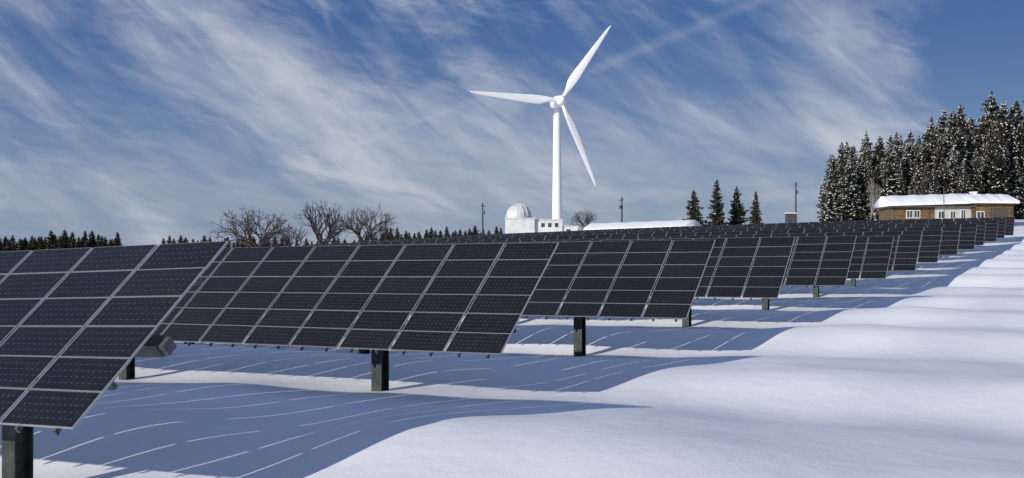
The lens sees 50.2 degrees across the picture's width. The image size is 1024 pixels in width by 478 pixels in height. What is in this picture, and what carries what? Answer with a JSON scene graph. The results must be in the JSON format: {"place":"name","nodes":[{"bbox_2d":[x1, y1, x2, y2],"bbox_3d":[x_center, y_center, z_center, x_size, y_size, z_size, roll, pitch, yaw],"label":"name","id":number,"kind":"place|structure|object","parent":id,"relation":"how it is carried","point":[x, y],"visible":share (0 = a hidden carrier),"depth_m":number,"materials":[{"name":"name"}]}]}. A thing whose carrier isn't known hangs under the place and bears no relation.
{"place":"outdoors","nodes":[
{"label":"outdoors","id":0,"kind":"place"},
{"bbox_2d":[0,219,1023,477],"bbox_3d":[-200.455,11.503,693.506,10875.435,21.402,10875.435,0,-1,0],"label":"snow ground","id":1,"kind":"structure","parent":0,"point":[918,373],"depth_m":24.16,"materials":[{"name":"white snow"}]},
{"bbox_2d":[0,241,228,477],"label":"solar panel array","id":2,"kind":"object","parent":1,"relation":"on","point":[62,366],"visible":1,"depth_m":16.05,"materials":[{"name":"glass"}]},
{"bbox_2d":[207,205,292,246],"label":"bare tree","id":3,"kind":"object","parent":1,"relation":"on","point":[243,239],"visible":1,"depth_m":187.66,"materials":[{"name":"brown plant"}]},
{"bbox_2d":[266,224,310,246],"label":"bare tree","id":4,"kind":"object","parent":1,"relation":"on","point":[296,237],"visible":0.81,"depth_m":199.65,"materials":[{"name":"plant"}]},
{"bbox_2d":[19,242,558,390],"bbox_3d":[-34.394,3.244,44.025,79.664,5.882,2.904,0,-1,29],"label":"solar panel array","id":5,"kind":"object","parent":1,"relation":"on","point":[494,309],"visible":0.57,"depth_m":26.89,"materials":[{"name":"glass"}]},
{"bbox_2d":[0,225,578,251],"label":"distant tree line","id":6,"kind":"object","parent":1,"relation":"on","point":[63,241],"visible":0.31,"depth_m":411.29,"materials":[{"name":"brown plant"}]},
{"bbox_2d":[295,201,360,243],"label":"bare tree","id":7,"kind":"object","parent":1,"relation":"on","point":[330,232],"visible":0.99,"depth_m":189.65,"materials":[{"name":"brown plant"}]},
{"bbox_2d":[332,205,401,241],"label":"bare tree","id":8,"kind":"object","parent":1,"relation":"on","point":[367,227],"visible":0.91,"depth_m":194.01,"materials":[{"name":"brown plant"}]},
{"bbox_2d":[365,225,398,240],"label":"bare tree","id":9,"kind":"object","parent":1,"relation":"on","point":[384,234],"visible":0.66,"depth_m":200.03,"materials":[{"name":"plant"}]},
{"bbox_2d":[184,240,715,356],"bbox_3d":[-28.959,3.095,53.419,79.663,5.706,2.906,0,-1,29],"label":"solar panel array","id":10,"kind":"object","parent":1,"relation":"on","point":[636,283],"visible":0.17,"depth_m":35.59,"materials":[{"name":"glass"}]},
{"bbox_2d":[481,203,485,234],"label":"utility pole","id":11,"kind":"object","parent":1,"relation":"on","point":[482,205],"visible":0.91,"depth_m":214.93,"materials":[{"name":"paint"}]},
{"bbox_2d":[470,25,610,218],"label":"wind turbine","id":12,"kind":"object","parent":1,"relation":"on","point":[557,102],"visible":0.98,"depth_m":245.50,"materials":[{"name":"white paint"}]},
{"bbox_2d":[504,204,578,233],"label":"observatory","id":13,"kind":"structure","parent":1,"relation":"on","point":[518,219],"depth_m":190.63,"materials":[{"name":"white paint"}]},
{"bbox_2d":[541,223,569,230],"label":"windows","id":14,"kind":"structure","parent":13,"relation":"in","point":[542,224],"depth_m":190.61,"materials":[{"name":"grey glass"}]},
{"bbox_2d":[315,237,794,326],"bbox_3d":[-23.827,3.133,63.169,79.663,6.011,2.906,0,-1,29],"label":"solar panel array","id":15,"kind":"object","parent":1,"relation":"on","point":[733,272],"visible":0.03,"depth_m":44.85,"materials":[{"name":"glass"}]},
{"bbox_2d":[570,210,596,227],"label":"bare tree","id":16,"kind":"object","parent":1,"relation":"on","point":[587,219],"visible":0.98,"depth_m":214.77,"materials":[{"name":"grey plant"}]},
{"bbox_2d":[273,227,959,255],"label":"solar panel array","id":17,"kind":"object","parent":1,"relation":"on","point":[949,241],"visible":0.08,"depth_m":102.15,"materials":[{"name":"glass"}]},
{"bbox_2d":[618,197,623,221],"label":"utility pole","id":18,"kind":"object","parent":1,"relation":"on","point":[621,205],"visible":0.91,"depth_m":204.96,"materials":[{"name":"paint"}]},
{"bbox_2d":[581,220,701,230],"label":"storage shed","id":19,"kind":"structure","parent":1,"relation":"on","point":[617,225],"depth_m":187.93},
{"bbox_2d":[314,224,976,250],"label":"solar panel array","id":20,"kind":"object","parent":1,"relation":"on","point":[967,237],"visible":0.06,"depth_m":110.64,"materials":[{"name":"glass"}]},
{"bbox_2d":[445,236,856,309],"bbox_3d":[-18.196,2.929,72.849,79.664,5.760,2.891,0,-1,29],"label":"solar panel array","id":21,"kind":"object","parent":1,"relation":"on","point":[805,265],"visible":0.07,"depth_m":54.32,"materials":[{"name":"glass"}]},
{"bbox_2d":[373,230,941,263],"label":"solar panel array","id":22,"kind":"object","parent":1,"relation":"on","point":[929,248],"visible":0.04,"depth_m":86.85,"materials":[{"name":"glass"}]},
{"bbox_2d":[361,222,985,257],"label":"solar panel array","id":23,"kind":"object","parent":1,"relation":"on","point":[980,233],"visible":0.02,"depth_m":121.84,"materials":[{"name":"glass"}]},
{"bbox_2d":[682,190,706,225],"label":"spruce tree","id":24,"kind":"object","parent":1,"relation":"on","point":[693,213],"visible":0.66,"depth_m":199.85,"materials":[{"name":"green plant"}]},
{"bbox_2d":[415,220,997,252],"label":"solar panel array","id":25,"kind":"object","parent":1,"relation":"on","point":[991,228],"visible":0.07,"depth_m":129.77,"materials":[{"name":"glass"}]},
{"bbox_2d":[701,180,728,225],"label":"spruce tree","id":26,"kind":"object","parent":1,"relation":"on","point":[717,215],"visible":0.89,"depth_m":199.66,"materials":[{"name":"green plant"}]},
{"bbox_2d":[447,218,1005,237],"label":"solar panel array","id":27,"kind":"object","parent":1,"relation":"on","point":[1001,228],"visible":0.06,"depth_m":141.41,"materials":[{"name":"glass"}]},
{"bbox_2d":[727,186,749,225],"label":"spruce tree","id":28,"kind":"object","parent":1,"relation":"on","point":[738,212],"visible":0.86,"depth_m":202.74,"materials":[{"name":"green plant"}]},
{"bbox_2d":[484,217,1014,245],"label":"solar panel array","id":29,"kind":"object","parent":1,"relation":"on","point":[1009,227],"visible":0.03,"depth_m":147.67,"materials":[{"name":"glass"}]},
{"bbox_2d":[748,191,763,223],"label":"spruce tree","id":30,"kind":"object","parent":1,"relation":"on","point":[754,218],"visible":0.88,"depth_m":197.84,"materials":[{"name":"green plant"}]},
{"bbox_2d":[784,213,796,222],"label":"transformer kiosk","id":31,"kind":"object","parent":1,"relation":"on","point":[790,217],"visible":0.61,"depth_m":172.05,"materials":[{"name":"paint"}]},
{"bbox_2d":[795,182,797,222],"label":"utility pole","id":32,"kind":"object","parent":1,"relation":"on","point":[796,191],"visible":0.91,"depth_m":204.97,"materials":[{"name":"paint"}]},
{"bbox_2d":[786,236,893,296],"bbox_3d":[-12.915,3.042,82.549,79.663,5.963,2.907,0,-1,29],"label":"solar panel array","id":33,"kind":"object","parent":1,"relation":"on","point":[874,262],"visible":0.03,"depth_m":63.74,"materials":[{"name":"glass"}]},
{"bbox_2d":[798,235,921,286],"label":"solar panel array","id":34,"kind":"object","parent":1,"relation":"on","point":[905,257],"visible":0.05,"depth_m":73.36,"materials":[{"name":"glass"}]},
{"bbox_2d":[867,181,880,219],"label":"bare tree","id":35,"kind":"object","parent":1,"relation":"on","point":[872,198],"visible":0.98,"depth_m":202.79,"materials":[{"name":"grey plant"}]},
{"bbox_2d":[815,91,1023,222],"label":"snowy spruce forest","id":36,"kind":"object","parent":1,"relation":"on","point":[959,155],"visible":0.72,"depth_m":214.24,"materials":[{"name":"green plant"}]},
{"bbox_2d":[879,204,1012,220],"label":"walls","id":37,"kind":"structure","parent":1,"relation":"on","point":[899,213],"depth_m":174.10,"materials":[{"name":"brown wood"}]},
{"bbox_2d":[906,209,984,218],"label":"windows","id":38,"kind":"structure","parent":37,"relation":"attached to","point":[916,214],"depth_m":173.87,"materials":[{"name":"white glass"}]},
{"bbox_2d":[874,203,1018,209],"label":"roof boards","id":39,"kind":"object","parent":37,"relation":"on","point":[961,205],"visible":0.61,"depth_m":173.46,"materials":[{"name":"brown wood"}]},
{"bbox_2d":[873,194,973,207],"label":"roof snow","id":40,"kind":"structure","parent":39,"relation":"on","point":[923,200],"depth_m":175.36,"materials":[{"name":"white snow"}]},
{"bbox_2d":[950,194,1019,205],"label":"roof snow","id":41,"kind":"structure","parent":39,"relation":"on","point":[989,198],"depth_m":174.04,"materials":[{"name":"white snow"}]},
{"bbox_2d":[993,208,1007,217],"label":"garage door","id":42,"kind":"structure","parent":37,"relation":"attached to","point":[1000,212],"depth_m":173.16,"materials":[{"name":"grey metal"}]},
{"bbox_2d":[0,0,1023,246],"label":"sky","id":43,"kind":"structure","parent":0,"point":[146,122],"materials":[{"name":"blue"}]}
]}

